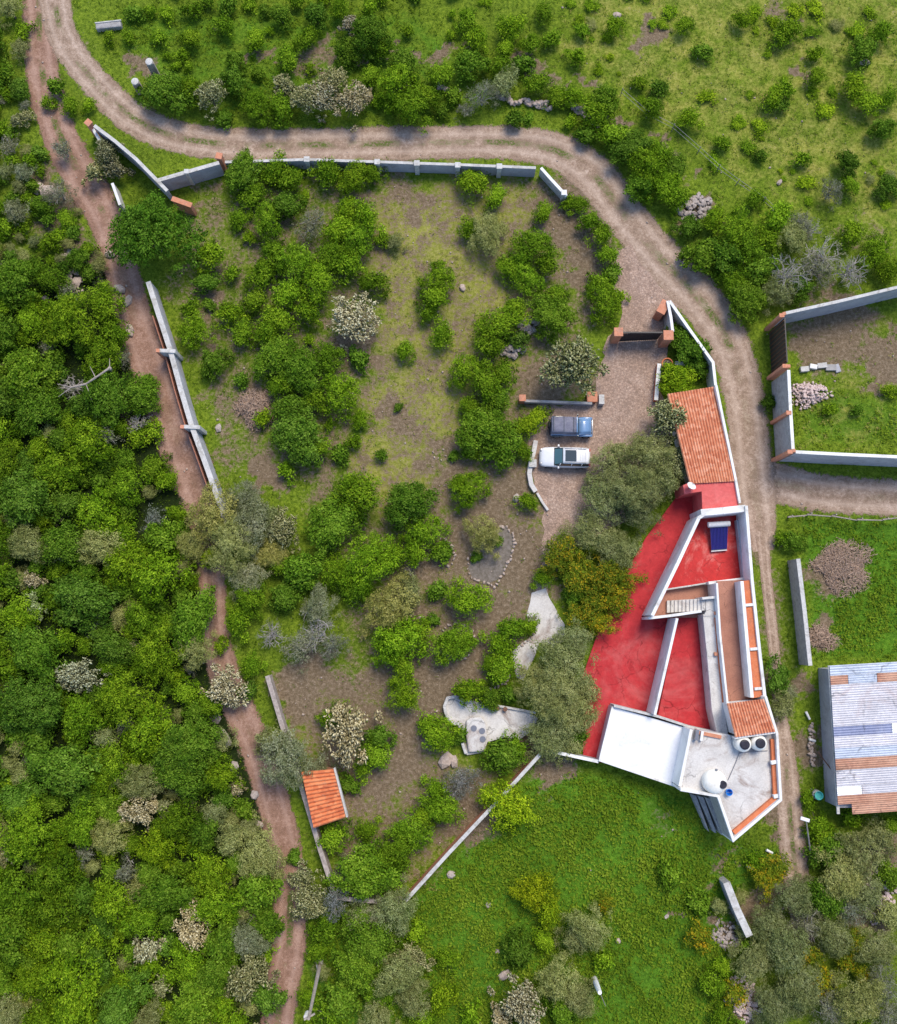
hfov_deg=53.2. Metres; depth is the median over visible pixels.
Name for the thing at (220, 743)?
feathery tree
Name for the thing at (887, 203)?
bushy shrub
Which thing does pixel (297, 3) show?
bushy shrub
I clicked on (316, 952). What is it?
bushy tree
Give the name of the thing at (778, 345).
plot gate
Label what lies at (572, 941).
feathery tree
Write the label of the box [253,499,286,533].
feathery tree
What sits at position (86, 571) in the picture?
leafy tree
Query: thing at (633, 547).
feathery tree
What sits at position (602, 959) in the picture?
bushy shrub
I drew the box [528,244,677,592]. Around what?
driveway
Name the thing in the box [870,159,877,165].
bushy shrub
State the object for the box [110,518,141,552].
bushy tree
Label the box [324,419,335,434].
bushy shrub
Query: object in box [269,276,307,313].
bushy tree
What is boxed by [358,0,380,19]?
bushy shrub
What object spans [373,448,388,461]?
leafy shrub
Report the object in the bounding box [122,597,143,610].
feathery shrub
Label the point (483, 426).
leafy tree
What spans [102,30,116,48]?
bushy shrub
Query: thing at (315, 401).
bushy tree
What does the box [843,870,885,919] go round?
feathery tree
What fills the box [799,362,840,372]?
masonry debris
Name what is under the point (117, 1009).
leafy tree
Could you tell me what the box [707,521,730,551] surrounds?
solar heater
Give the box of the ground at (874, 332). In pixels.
[0,0,896,1023]
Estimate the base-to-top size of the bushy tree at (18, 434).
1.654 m
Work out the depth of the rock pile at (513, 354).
84.17 m
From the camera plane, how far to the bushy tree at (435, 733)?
78.19 m
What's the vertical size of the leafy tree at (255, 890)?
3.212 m
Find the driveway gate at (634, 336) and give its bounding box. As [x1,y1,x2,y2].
[619,332,662,340]
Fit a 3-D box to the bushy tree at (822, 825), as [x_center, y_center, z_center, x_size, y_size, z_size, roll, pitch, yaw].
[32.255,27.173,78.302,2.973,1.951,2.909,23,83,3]
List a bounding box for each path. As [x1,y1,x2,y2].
[512,588,564,678]
[756,534,814,950]
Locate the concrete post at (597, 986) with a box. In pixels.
[591,975,605,1005]
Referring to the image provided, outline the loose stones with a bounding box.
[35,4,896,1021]
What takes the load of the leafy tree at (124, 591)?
on the ground at (874, 332)
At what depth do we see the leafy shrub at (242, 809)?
78.19 m
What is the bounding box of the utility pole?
[304,959,322,1020]
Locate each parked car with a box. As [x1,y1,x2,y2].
[539,444,589,468]
[548,414,592,438]
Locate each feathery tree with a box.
[0,0,27,30]
[0,729,7,743]
[0,813,11,839]
[0,991,40,1023]
[1,521,65,563]
[2,196,32,231]
[8,36,30,65]
[8,758,37,789]
[14,162,37,184]
[19,995,40,1013]
[22,845,46,874]
[40,417,57,442]
[73,523,125,576]
[85,816,134,855]
[89,715,123,748]
[108,763,165,802]
[110,603,127,636]
[121,871,151,905]
[129,986,167,1023]
[174,524,211,564]
[174,629,219,671]
[184,477,238,560]
[199,510,267,578]
[199,794,232,830]
[209,724,238,752]
[215,821,248,857]
[220,549,272,604]
[223,493,285,554]
[225,479,263,520]
[230,913,278,961]
[231,901,253,924]
[232,997,260,1016]
[233,817,267,846]
[234,807,287,883]
[252,537,290,574]
[252,718,287,763]
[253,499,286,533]
[256,723,329,791]
[300,580,342,624]
[302,756,335,770]
[333,852,350,884]
[345,893,371,931]
[352,893,390,930]
[358,571,419,639]
[358,996,400,1023]
[369,936,425,999]
[371,874,419,939]
[388,977,431,1020]
[398,565,424,610]
[459,209,510,259]
[460,513,502,560]
[488,58,519,102]
[511,662,563,702]
[513,666,587,725]
[515,709,578,765]
[529,635,599,696]
[531,950,580,1004]
[544,615,593,665]
[548,975,600,1019]
[552,924,587,957]
[554,683,602,748]
[555,734,586,770]
[557,504,619,554]
[557,901,614,952]
[562,671,602,703]
[578,471,627,534]
[586,526,637,569]
[588,437,638,484]
[598,463,669,515]
[613,494,664,535]
[615,423,677,484]
[620,529,643,562]
[645,452,686,511]
[727,934,775,984]
[744,980,796,1023]
[748,903,788,949]
[757,871,815,919]
[759,907,811,982]
[760,273,797,315]
[765,686,794,721]
[768,937,824,1022]
[772,219,810,257]
[807,912,856,959]
[810,831,864,905]
[822,824,884,877]
[824,967,888,1023]
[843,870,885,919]
[853,914,896,966]
[859,814,896,862]
[871,897,896,931]
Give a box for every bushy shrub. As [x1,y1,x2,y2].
[0,86,13,102]
[0,118,8,136]
[0,217,19,241]
[0,583,18,603]
[0,772,16,792]
[3,153,23,165]
[9,440,23,455]
[11,19,37,44]
[13,214,34,240]
[15,328,31,349]
[20,191,34,207]
[22,152,37,167]
[22,286,44,305]
[32,163,47,179]
[36,93,59,109]
[36,231,61,254]
[36,296,55,322]
[43,443,62,463]
[43,561,65,581]
[44,252,56,264]
[44,991,62,1015]
[50,689,75,706]
[51,225,66,249]
[54,551,72,574]
[57,682,72,697]
[58,96,83,118]
[66,912,91,932]
[69,864,91,882]
[74,634,97,655]
[78,237,102,260]
[79,96,98,114]
[83,927,96,946]
[89,877,104,897]
[94,835,117,864]
[101,573,119,591]
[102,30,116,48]
[103,930,122,950]
[112,915,129,938]
[113,788,133,810]
[119,29,135,45]
[119,623,141,644]
[121,747,150,770]
[122,424,159,450]
[127,658,139,681]
[130,991,151,1011]
[136,953,162,980]
[140,543,153,560]
[141,4,156,20]
[141,756,153,770]
[143,415,164,449]
[147,28,171,48]
[156,963,177,992]
[158,3,174,27]
[160,51,170,61]
[161,611,173,623]
[166,666,186,686]
[168,62,180,70]
[171,47,190,63]
[172,975,193,991]
[174,295,201,317]
[174,857,198,879]
[176,837,200,858]
[178,0,207,21]
[179,570,200,591]
[180,870,198,890]
[181,60,193,73]
[190,843,215,868]
[191,770,210,801]
[212,634,233,657]
[222,262,241,282]
[240,0,257,16]
[241,229,258,245]
[251,407,272,429]
[255,943,280,966]
[264,24,274,35]
[276,459,296,485]
[286,0,310,10]
[294,979,319,1007]
[299,188,312,205]
[299,1015,317,1023]
[303,333,316,348]
[304,61,316,78]
[313,0,331,7]
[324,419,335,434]
[342,433,363,449]
[350,409,374,430]
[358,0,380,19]
[370,93,385,110]
[371,233,397,252]
[377,0,387,6]
[391,338,418,366]
[398,912,430,948]
[400,24,415,37]
[414,302,437,325]
[415,708,437,737]
[445,29,456,39]
[445,472,466,490]
[447,9,456,18]
[458,997,481,1023]
[476,0,492,6]
[482,651,500,677]
[495,37,513,59]
[509,492,538,512]
[522,612,541,636]
[530,565,554,590]
[531,1,552,26]
[531,924,555,956]
[540,27,563,48]
[555,191,577,210]
[562,47,587,67]
[562,113,578,131]
[563,0,578,8]
[566,195,591,217]
[571,13,584,25]
[573,21,591,39]
[584,0,601,12]
[585,271,610,290]
[589,948,615,974]
[593,61,604,76]
[600,30,613,44]
[603,53,614,61]
[603,272,618,285]
[609,288,631,304]
[629,73,648,90]
[636,95,647,104]
[647,18,657,31]
[656,17,668,29]
[657,4,680,21]
[659,361,677,379]
[675,15,696,35]
[695,89,720,104]
[706,146,723,172]
[706,949,734,980]
[711,135,733,151]
[729,115,742,131]
[730,9,754,30]
[734,113,743,122]
[738,138,757,155]
[739,188,767,211]
[740,118,747,127]
[743,88,756,100]
[743,849,770,871]
[746,1,766,24]
[748,117,769,139]
[751,25,759,37]
[760,46,773,57]
[765,11,778,29]
[769,29,794,50]
[772,529,788,546]
[775,77,796,100]
[783,1,805,21]
[787,151,814,167]
[794,172,816,189]
[799,785,818,811]
[801,66,828,89]
[802,45,825,62]
[804,23,823,37]
[804,194,812,206]
[805,0,824,24]
[806,85,822,100]
[815,99,838,120]
[820,400,838,415]
[827,84,837,95]
[839,174,859,202]
[840,808,865,831]
[844,27,851,37]
[848,20,866,38]
[860,5,878,19]
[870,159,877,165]
[876,383,896,399]
[877,166,885,175]
[879,813,896,835]
[880,83,896,110]
[880,199,891,209]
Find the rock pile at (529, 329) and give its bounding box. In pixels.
[517,316,538,335]
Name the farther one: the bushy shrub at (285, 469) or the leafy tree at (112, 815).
the bushy shrub at (285, 469)
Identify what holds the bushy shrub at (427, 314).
on the ground at (874, 332)
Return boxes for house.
[582,497,781,841]
[818,662,896,813]
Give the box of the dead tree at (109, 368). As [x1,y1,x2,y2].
[58,358,112,399]
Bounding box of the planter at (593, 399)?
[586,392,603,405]
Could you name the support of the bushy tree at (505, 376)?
on the ground at (874, 332)
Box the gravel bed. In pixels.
[468,525,515,583]
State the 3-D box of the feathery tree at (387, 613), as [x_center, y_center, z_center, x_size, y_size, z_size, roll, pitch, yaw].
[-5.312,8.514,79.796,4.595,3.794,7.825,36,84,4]
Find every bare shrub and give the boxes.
[56,374,85,397]
[127,411,152,433]
[257,617,289,648]
[295,596,339,662]
[771,252,811,297]
[794,216,825,247]
[799,236,848,279]
[830,255,870,290]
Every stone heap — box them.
[60,246,83,292]
[677,192,712,219]
[711,918,740,950]
[724,974,762,1022]
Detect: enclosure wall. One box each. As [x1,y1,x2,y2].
[771,364,795,460]
[775,286,896,325]
[779,450,896,466]
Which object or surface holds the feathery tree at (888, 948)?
on the ground at (874, 332)
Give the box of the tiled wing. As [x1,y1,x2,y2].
[665,385,740,512]
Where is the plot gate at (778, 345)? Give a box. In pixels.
[769,318,787,372]
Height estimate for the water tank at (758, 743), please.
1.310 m
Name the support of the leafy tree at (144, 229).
on the ground at (874, 332)
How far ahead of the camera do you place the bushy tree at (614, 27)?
87.70 m
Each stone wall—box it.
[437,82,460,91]
[495,91,551,111]
[571,102,599,127]
[807,722,816,766]
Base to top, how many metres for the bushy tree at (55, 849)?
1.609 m
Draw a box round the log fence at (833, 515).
[787,512,896,520]
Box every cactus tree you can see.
[0,833,13,868]
[21,591,48,629]
[36,678,59,691]
[54,657,111,693]
[81,156,105,186]
[93,139,124,169]
[101,159,135,180]
[117,793,158,832]
[132,934,166,964]
[150,972,172,1001]
[172,897,210,954]
[193,78,227,120]
[198,662,249,709]
[219,951,280,1005]
[267,505,300,552]
[272,73,298,99]
[286,858,312,890]
[289,87,326,118]
[289,868,326,920]
[298,79,341,123]
[317,65,351,97]
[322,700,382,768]
[326,291,383,352]
[332,79,372,132]
[385,939,436,978]
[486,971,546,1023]
[490,1001,512,1023]
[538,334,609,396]
[646,398,687,450]
[662,444,686,479]
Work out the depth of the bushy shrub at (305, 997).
76.18 m
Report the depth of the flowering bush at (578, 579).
79.81 m
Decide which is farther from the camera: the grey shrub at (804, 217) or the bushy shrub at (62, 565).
the grey shrub at (804, 217)
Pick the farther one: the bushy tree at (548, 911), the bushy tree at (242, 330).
the bushy tree at (242, 330)
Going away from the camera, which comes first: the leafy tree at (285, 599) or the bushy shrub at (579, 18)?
the leafy tree at (285, 599)
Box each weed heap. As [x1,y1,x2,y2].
[806,537,876,597]
[808,623,842,651]
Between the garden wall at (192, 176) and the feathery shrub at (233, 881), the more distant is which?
the garden wall at (192, 176)
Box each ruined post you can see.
[131,78,142,94]
[145,58,159,75]
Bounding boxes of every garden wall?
[92,128,100,139]
[93,124,171,199]
[111,183,124,211]
[146,281,235,540]
[158,161,224,190]
[225,156,535,177]
[265,675,336,893]
[337,893,402,903]
[404,747,541,901]
[524,400,591,405]
[527,440,537,492]
[536,493,548,510]
[539,167,566,201]
[548,749,598,762]
[653,363,660,401]
[662,301,673,331]
[669,300,716,387]
[674,361,688,369]
[719,876,752,937]
[787,559,811,665]
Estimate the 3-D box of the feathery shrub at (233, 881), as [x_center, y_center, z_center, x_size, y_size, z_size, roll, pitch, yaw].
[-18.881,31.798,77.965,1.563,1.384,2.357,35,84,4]
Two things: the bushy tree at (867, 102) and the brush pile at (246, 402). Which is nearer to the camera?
the brush pile at (246, 402)
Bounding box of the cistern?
[701,768,726,793]
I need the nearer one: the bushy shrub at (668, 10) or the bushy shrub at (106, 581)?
the bushy shrub at (106, 581)
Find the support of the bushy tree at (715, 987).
on the ground at (874, 332)
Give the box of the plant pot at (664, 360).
[662,358,672,365]
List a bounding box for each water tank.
[733,737,750,751]
[749,735,766,750]
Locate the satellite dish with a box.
[687,482,695,488]
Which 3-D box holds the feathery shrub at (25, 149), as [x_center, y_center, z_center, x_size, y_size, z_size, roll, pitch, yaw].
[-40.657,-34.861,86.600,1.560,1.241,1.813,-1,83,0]
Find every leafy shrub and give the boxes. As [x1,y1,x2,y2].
[0,59,16,85]
[0,77,4,93]
[0,344,19,363]
[0,565,23,591]
[0,669,26,688]
[0,719,11,732]
[2,124,20,139]
[2,246,18,260]
[2,725,24,747]
[3,190,24,203]
[22,177,41,192]
[25,771,44,783]
[26,253,42,268]
[26,557,46,577]
[27,583,53,603]
[29,143,50,162]
[29,997,47,1014]
[30,460,45,477]
[39,211,55,230]
[41,344,67,369]
[46,76,67,98]
[46,361,70,382]
[51,576,71,590]
[53,260,72,274]
[64,222,80,240]
[64,847,85,872]
[69,470,90,488]
[72,342,90,359]
[77,261,103,283]
[78,452,98,476]
[83,367,103,387]
[87,468,111,493]
[89,975,113,1007]
[90,409,114,430]
[99,857,121,883]
[116,499,139,523]
[119,941,136,963]
[121,3,146,23]
[147,601,174,615]
[154,932,178,958]
[157,907,178,932]
[160,679,174,697]
[161,857,184,876]
[165,1004,179,1023]
[169,581,196,607]
[170,518,190,539]
[199,0,216,10]
[201,298,217,311]
[214,108,234,130]
[216,0,237,19]
[223,50,247,77]
[227,918,243,935]
[231,797,257,820]
[232,371,248,390]
[235,678,259,702]
[250,65,267,80]
[257,2,270,20]
[285,845,300,866]
[311,115,326,126]
[329,442,350,467]
[337,768,363,795]
[347,344,370,374]
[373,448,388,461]
[394,402,403,412]
[425,578,448,601]
[426,611,442,626]
[429,539,456,566]
[433,101,450,120]
[442,84,463,107]
[445,449,459,462]
[450,726,468,745]
[470,549,482,561]
[477,686,500,713]
[488,536,503,547]
[498,684,517,706]
[502,328,530,354]
[504,106,527,129]
[509,54,536,77]
[525,111,533,125]
[570,126,599,145]
[600,260,622,282]
[649,78,670,99]
[655,853,682,893]
[683,884,712,920]
[687,43,713,64]
[691,338,712,357]
[736,933,759,957]
[751,148,767,163]
[758,393,775,413]
[770,99,789,111]
[773,530,810,551]
[848,402,863,416]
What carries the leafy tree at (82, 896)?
on the ground at (874, 332)
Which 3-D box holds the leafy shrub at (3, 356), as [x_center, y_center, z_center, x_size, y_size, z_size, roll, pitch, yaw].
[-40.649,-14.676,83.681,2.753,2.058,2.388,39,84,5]
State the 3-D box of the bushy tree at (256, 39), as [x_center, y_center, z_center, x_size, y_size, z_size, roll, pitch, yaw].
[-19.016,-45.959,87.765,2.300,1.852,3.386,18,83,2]
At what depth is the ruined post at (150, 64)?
85.87 m
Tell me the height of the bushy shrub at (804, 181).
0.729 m
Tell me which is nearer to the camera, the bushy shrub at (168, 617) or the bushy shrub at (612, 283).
the bushy shrub at (168, 617)
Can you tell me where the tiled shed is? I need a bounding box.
[302,767,347,827]
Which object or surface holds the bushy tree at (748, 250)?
on the ground at (874, 332)
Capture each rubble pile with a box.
[791,381,833,409]
[863,865,896,930]
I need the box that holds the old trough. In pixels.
[95,19,122,31]
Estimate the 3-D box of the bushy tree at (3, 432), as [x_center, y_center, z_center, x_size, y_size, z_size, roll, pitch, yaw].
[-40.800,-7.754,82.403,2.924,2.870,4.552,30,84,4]
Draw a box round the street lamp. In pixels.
[800,816,811,855]
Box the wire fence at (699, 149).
[620,88,796,220]
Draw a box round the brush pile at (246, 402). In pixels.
[232,388,273,433]
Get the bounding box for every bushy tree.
[0,200,8,220]
[0,291,22,320]
[0,409,19,446]
[0,439,23,490]
[0,520,27,566]
[0,555,13,598]
[0,586,44,632]
[0,634,27,686]
[0,682,11,716]
[0,791,65,869]
[0,860,17,884]
[0,860,44,927]
[0,863,15,893]
[1,945,22,976]
[6,976,23,1005]
[9,420,28,444]
[13,957,58,1007]
[14,301,48,346]
[17,1002,60,1023]
[20,914,68,963]
[23,434,53,464]
[27,881,94,934]
[30,842,87,909]
[31,450,85,494]
[32,510,60,534]
[33,260,73,295]
[33,375,61,394]
[37,811,74,845]
[38,288,116,350]
[38,923,124,1023]
[40,317,80,347]
[42,586,68,622]
[43,839,67,861]
[46,1000,98,1023]
[48,619,79,654]
[55,206,77,228]
[55,407,82,430]
[57,414,119,472]
[59,684,115,750]
[62,722,87,745]
[62,796,105,852]
[71,484,122,540]
[76,277,127,323]
[78,334,123,382]
[80,748,112,778]
[86,768,122,797]
[90,873,135,928]
[91,662,166,730]
[95,656,129,685]
[95,730,134,787]
[99,314,133,353]
[101,538,159,591]
[103,462,153,513]
[108,964,158,1005]
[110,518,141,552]
[113,413,135,438]
[116,822,144,860]
[118,692,176,763]
[118,899,166,944]
[121,591,168,638]
[129,548,197,608]
[131,619,196,690]
[133,818,189,871]
[136,450,172,483]
[142,991,174,1023]
[150,797,204,841]
[153,462,179,494]
[165,501,196,522]
[165,936,211,983]
[169,673,204,706]
[175,310,218,350]
[178,25,203,46]
[178,72,200,113]
[186,848,234,899]
[190,885,245,928]
[191,236,227,275]
[198,690,227,721]
[199,545,227,571]
[201,752,245,798]
[205,14,234,40]
[207,983,245,1023]
[208,300,250,329]
[221,1004,250,1023]
[224,599,255,644]
[226,204,253,234]
[229,317,258,355]
[232,572,267,622]
[233,179,275,210]
[238,88,276,127]
[238,287,271,312]
[239,648,267,678]
[241,257,279,290]
[242,26,265,60]
[251,314,286,343]
[252,198,284,244]
[255,148,289,190]
[256,236,287,272]
[260,300,299,340]
[264,372,299,401]
[265,549,291,579]
[266,89,295,129]
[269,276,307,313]
[274,41,303,75]
[275,241,318,288]
[276,165,305,195]
[287,299,322,326]
[291,25,324,49]
[297,381,324,410]
[299,259,337,309]
[301,909,343,946]
[305,924,334,964]
[306,156,343,189]
[307,240,357,276]
[307,339,346,377]
[307,436,334,457]
[307,998,351,1023]
[314,698,352,731]
[315,817,354,855]
[316,370,363,424]
[317,215,355,244]
[319,546,350,596]
[325,470,388,521]
[327,0,348,19]
[328,249,367,284]
[331,195,359,224]
[331,471,359,492]
[333,158,373,198]
[336,529,405,606]
[338,218,380,257]
[338,571,375,611]
[351,197,386,237]
[351,814,383,841]
[353,754,377,785]
[355,269,392,303]
[355,738,394,770]
[356,64,381,92]
[362,835,405,880]
[363,967,399,1013]
[364,165,389,184]
[368,38,397,66]
[370,612,434,669]
[373,633,393,665]
[375,60,421,114]
[375,538,409,571]
[378,820,415,870]
[381,674,424,714]
[382,85,433,134]
[382,806,435,852]
[389,647,420,683]
[393,613,436,644]
[396,512,453,554]
[399,996,440,1023]
[402,535,433,569]
[410,802,438,828]
[411,82,441,109]
[413,282,452,309]
[413,787,466,829]
[415,259,457,295]
[416,712,464,752]
[419,774,451,807]
[424,58,454,95]
[426,314,454,349]
[426,979,461,1021]
[428,618,478,667]
[434,945,461,976]
[441,577,497,620]
[446,349,486,391]
[449,468,492,514]
[449,622,478,651]
[449,675,488,711]
[451,393,482,420]
[453,6,477,34]
[453,168,490,208]
[453,214,481,240]
[456,22,488,54]
[456,439,482,460]
[469,358,502,410]
[472,302,533,340]
[472,329,508,365]
[476,778,540,836]
[477,629,518,661]
[477,650,521,686]
[482,180,508,216]
[483,56,511,81]
[493,251,522,288]
[494,13,527,41]
[494,354,518,391]
[496,612,530,648]
[499,728,527,767]
[504,294,525,327]
[505,248,534,270]
[506,870,561,912]
[507,227,559,269]
[508,261,547,299]
[512,442,534,461]
[514,408,534,440]
[516,32,545,53]
[518,70,554,100]
[519,404,555,435]
[529,254,559,278]
[529,892,560,931]
[531,197,554,227]
[541,84,567,109]
[542,283,571,304]
[560,82,592,109]
[574,206,602,233]
[575,99,619,130]
[583,223,614,248]
[583,281,623,330]
[591,119,631,144]
[592,243,621,270]
[601,15,626,39]
[619,146,669,189]
[639,96,665,120]
[641,168,685,205]
[644,139,676,169]
[655,362,705,395]
[666,187,691,217]
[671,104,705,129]
[697,961,729,1003]
[701,204,732,233]
[708,1001,735,1023]
[709,203,754,249]
[712,263,750,300]
[733,224,764,274]
[751,224,782,256]
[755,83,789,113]
[755,200,796,233]
[776,16,806,45]
[799,820,838,848]
[803,804,834,838]
[830,69,870,102]
[832,219,868,251]
[851,90,890,118]
[857,1017,870,1023]
[858,230,892,275]
[869,19,896,47]
[874,255,896,288]
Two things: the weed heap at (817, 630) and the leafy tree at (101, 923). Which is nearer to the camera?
the leafy tree at (101, 923)
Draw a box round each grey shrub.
[0,134,20,160]
[18,98,30,112]
[38,340,55,357]
[40,176,80,207]
[50,137,77,164]
[56,279,78,299]
[72,835,95,870]
[79,610,110,637]
[94,425,128,444]
[112,717,145,739]
[113,848,140,887]
[117,343,132,371]
[138,503,168,531]
[180,657,197,677]
[279,620,319,675]
[291,204,328,249]
[312,632,354,660]
[318,884,356,922]
[401,560,425,577]
[437,765,485,799]
[453,100,477,121]
[463,77,501,110]
[776,906,829,941]
[787,208,814,237]
[801,250,836,291]
[808,986,846,1023]
[819,173,842,211]
[832,890,868,927]
[860,961,896,1008]
[865,999,896,1023]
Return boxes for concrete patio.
[443,695,537,754]
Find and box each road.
[21,0,307,1023]
[38,0,779,551]
[771,462,896,516]
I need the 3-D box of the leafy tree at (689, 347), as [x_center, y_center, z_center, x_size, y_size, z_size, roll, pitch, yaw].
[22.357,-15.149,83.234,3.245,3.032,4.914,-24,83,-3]
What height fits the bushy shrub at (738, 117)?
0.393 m
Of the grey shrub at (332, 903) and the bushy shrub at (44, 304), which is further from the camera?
the bushy shrub at (44, 304)
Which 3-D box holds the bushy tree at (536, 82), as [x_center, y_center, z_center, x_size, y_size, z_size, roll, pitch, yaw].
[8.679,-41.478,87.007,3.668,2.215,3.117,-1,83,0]
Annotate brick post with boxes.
[84,119,100,136]
[171,196,196,215]
[215,152,226,170]
[519,395,525,403]
[610,328,622,343]
[653,299,667,321]
[658,330,673,347]
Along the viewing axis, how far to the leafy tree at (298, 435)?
80.94 m
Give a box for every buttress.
[689,793,722,834]
[764,313,784,330]
[766,364,786,379]
[770,411,791,424]
[771,450,792,461]
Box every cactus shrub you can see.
[7,111,23,128]
[21,109,37,127]
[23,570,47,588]
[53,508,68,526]
[128,636,141,654]
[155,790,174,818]
[228,777,247,797]
[337,15,355,36]
[527,616,539,624]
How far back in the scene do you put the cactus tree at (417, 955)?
76.16 m
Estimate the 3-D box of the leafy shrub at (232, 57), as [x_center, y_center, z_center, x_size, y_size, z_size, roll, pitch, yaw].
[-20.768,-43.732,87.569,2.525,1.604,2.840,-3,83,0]
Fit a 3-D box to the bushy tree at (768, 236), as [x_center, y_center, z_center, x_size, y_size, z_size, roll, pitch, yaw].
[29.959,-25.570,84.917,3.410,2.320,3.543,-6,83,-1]
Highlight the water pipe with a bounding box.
[728,749,767,779]
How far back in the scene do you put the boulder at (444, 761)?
79.44 m
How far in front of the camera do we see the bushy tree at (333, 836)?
77.55 m
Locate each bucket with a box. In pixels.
[725,789,732,795]
[810,788,823,799]
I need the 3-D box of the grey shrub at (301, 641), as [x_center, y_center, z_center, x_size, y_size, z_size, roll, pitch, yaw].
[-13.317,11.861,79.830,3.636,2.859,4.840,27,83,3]
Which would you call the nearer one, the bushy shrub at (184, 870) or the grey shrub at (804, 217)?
the bushy shrub at (184, 870)
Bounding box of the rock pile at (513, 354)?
[500,344,526,359]
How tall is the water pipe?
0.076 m
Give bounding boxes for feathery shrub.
[0,161,15,180]
[0,514,22,532]
[0,552,19,571]
[0,755,23,774]
[4,240,15,251]
[5,740,27,757]
[10,178,29,194]
[13,232,28,244]
[14,247,31,261]
[16,564,29,593]
[20,143,31,157]
[27,231,45,249]
[53,253,67,263]
[59,238,77,250]
[73,208,83,219]
[83,857,102,877]
[90,250,111,276]
[116,954,136,972]
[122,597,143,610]
[140,485,161,499]
[159,705,182,724]
[162,789,181,801]
[170,703,185,723]
[173,560,201,577]
[182,797,199,813]
[222,873,240,888]
[223,807,241,825]
[312,961,332,982]
[386,231,408,255]
[585,16,598,32]
[708,896,728,915]
[728,883,748,907]
[731,915,752,939]
[779,685,798,704]
[827,17,844,33]
[863,173,874,185]
[882,170,896,176]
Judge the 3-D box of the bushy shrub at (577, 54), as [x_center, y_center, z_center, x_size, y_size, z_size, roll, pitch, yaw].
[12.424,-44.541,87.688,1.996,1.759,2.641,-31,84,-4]
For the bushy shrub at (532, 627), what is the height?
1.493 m
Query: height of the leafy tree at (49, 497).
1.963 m
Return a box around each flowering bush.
[530,545,573,579]
[541,532,590,569]
[544,564,559,578]
[557,600,587,633]
[562,548,592,602]
[569,590,608,632]
[581,552,624,598]
[584,611,621,639]
[590,581,635,616]
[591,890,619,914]
[615,564,648,596]
[682,917,715,954]
[722,976,748,1013]
[746,857,787,903]
[763,849,794,876]
[795,939,827,968]
[811,962,840,1003]
[834,925,865,956]
[834,949,859,974]
[851,965,870,984]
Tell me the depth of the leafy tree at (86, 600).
78.73 m
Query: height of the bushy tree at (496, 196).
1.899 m
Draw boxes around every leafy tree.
[0,28,9,63]
[0,254,41,312]
[0,313,21,361]
[0,345,65,415]
[0,362,8,377]
[0,369,22,430]
[0,463,63,529]
[0,609,6,637]
[0,663,67,735]
[0,754,10,785]
[0,775,47,827]
[0,894,31,966]
[0,958,16,1007]
[2,621,33,652]
[7,622,76,686]
[8,77,30,99]
[12,383,67,437]
[13,448,35,470]
[13,713,63,756]
[19,936,49,973]
[22,740,116,797]
[25,194,58,218]
[36,487,60,516]
[36,519,96,566]
[37,789,68,818]
[45,709,64,730]
[46,424,77,455]
[47,568,122,636]
[51,915,90,972]
[53,487,82,524]
[60,875,100,915]
[63,247,91,272]
[64,392,94,417]
[69,785,95,812]
[70,559,103,584]
[75,935,108,972]
[81,369,140,429]
[81,1008,102,1023]
[83,680,112,709]
[85,790,119,818]
[86,624,140,673]
[87,908,115,940]
[90,957,119,985]
[94,455,117,479]
[94,963,159,1023]
[97,803,131,829]
[104,189,208,279]
[110,578,139,603]
[111,447,134,472]
[120,372,163,417]
[126,872,204,914]
[134,858,162,887]
[135,68,199,115]
[137,516,183,556]
[144,713,225,784]
[149,753,216,801]
[163,584,219,652]
[166,976,218,1023]
[173,893,209,914]
[179,699,209,722]
[185,810,219,852]
[189,953,243,1000]
[190,272,224,294]
[199,344,237,381]
[202,915,243,969]
[210,787,235,813]
[219,62,253,101]
[223,145,264,195]
[223,848,242,877]
[236,867,284,917]
[242,977,291,1018]
[245,905,288,941]
[252,333,299,383]
[265,578,305,613]
[267,189,307,221]
[267,402,324,467]
[268,394,309,421]
[269,1,294,33]
[277,344,323,395]
[282,548,328,597]
[301,486,370,556]
[303,0,330,34]
[316,979,368,1021]
[322,837,409,901]
[330,936,383,996]
[332,36,364,71]
[335,899,405,966]
[350,13,395,62]
[362,723,397,749]
[382,480,441,532]
[387,47,419,88]
[451,47,491,84]
[453,407,521,459]
[475,428,523,471]
[475,734,531,775]
[482,382,510,416]
[500,922,535,974]
[524,291,577,345]
[540,994,578,1023]
[548,719,589,750]
[562,585,587,608]
[587,81,620,112]
[602,126,653,169]
[623,170,655,203]
[662,322,692,350]
[665,150,687,183]
[669,214,702,237]
[674,327,705,371]
[675,236,724,279]
[688,355,708,382]
[704,235,745,275]
[726,280,772,326]
[728,1016,745,1023]
[743,248,783,285]
[765,651,790,696]
[785,274,815,308]
[793,875,847,921]
[799,828,854,870]
[834,148,861,179]
[847,32,878,74]
[865,117,896,139]
[869,172,896,199]
[872,858,896,893]
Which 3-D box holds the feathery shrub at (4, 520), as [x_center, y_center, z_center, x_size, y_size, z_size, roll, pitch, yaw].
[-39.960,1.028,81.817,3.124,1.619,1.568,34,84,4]
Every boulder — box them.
[32,182,43,194]
[40,185,56,195]
[72,277,81,286]
[114,284,124,293]
[124,295,131,306]
[125,324,134,336]
[210,715,220,723]
[215,423,220,431]
[220,729,230,746]
[229,761,238,771]
[250,790,258,798]
[438,751,452,768]
[447,871,454,878]
[451,755,457,767]
[459,284,465,291]
[498,969,509,980]
[513,493,518,502]
[613,12,620,17]
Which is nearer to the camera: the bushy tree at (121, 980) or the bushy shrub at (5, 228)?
the bushy tree at (121, 980)
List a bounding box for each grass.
[0,0,896,1023]

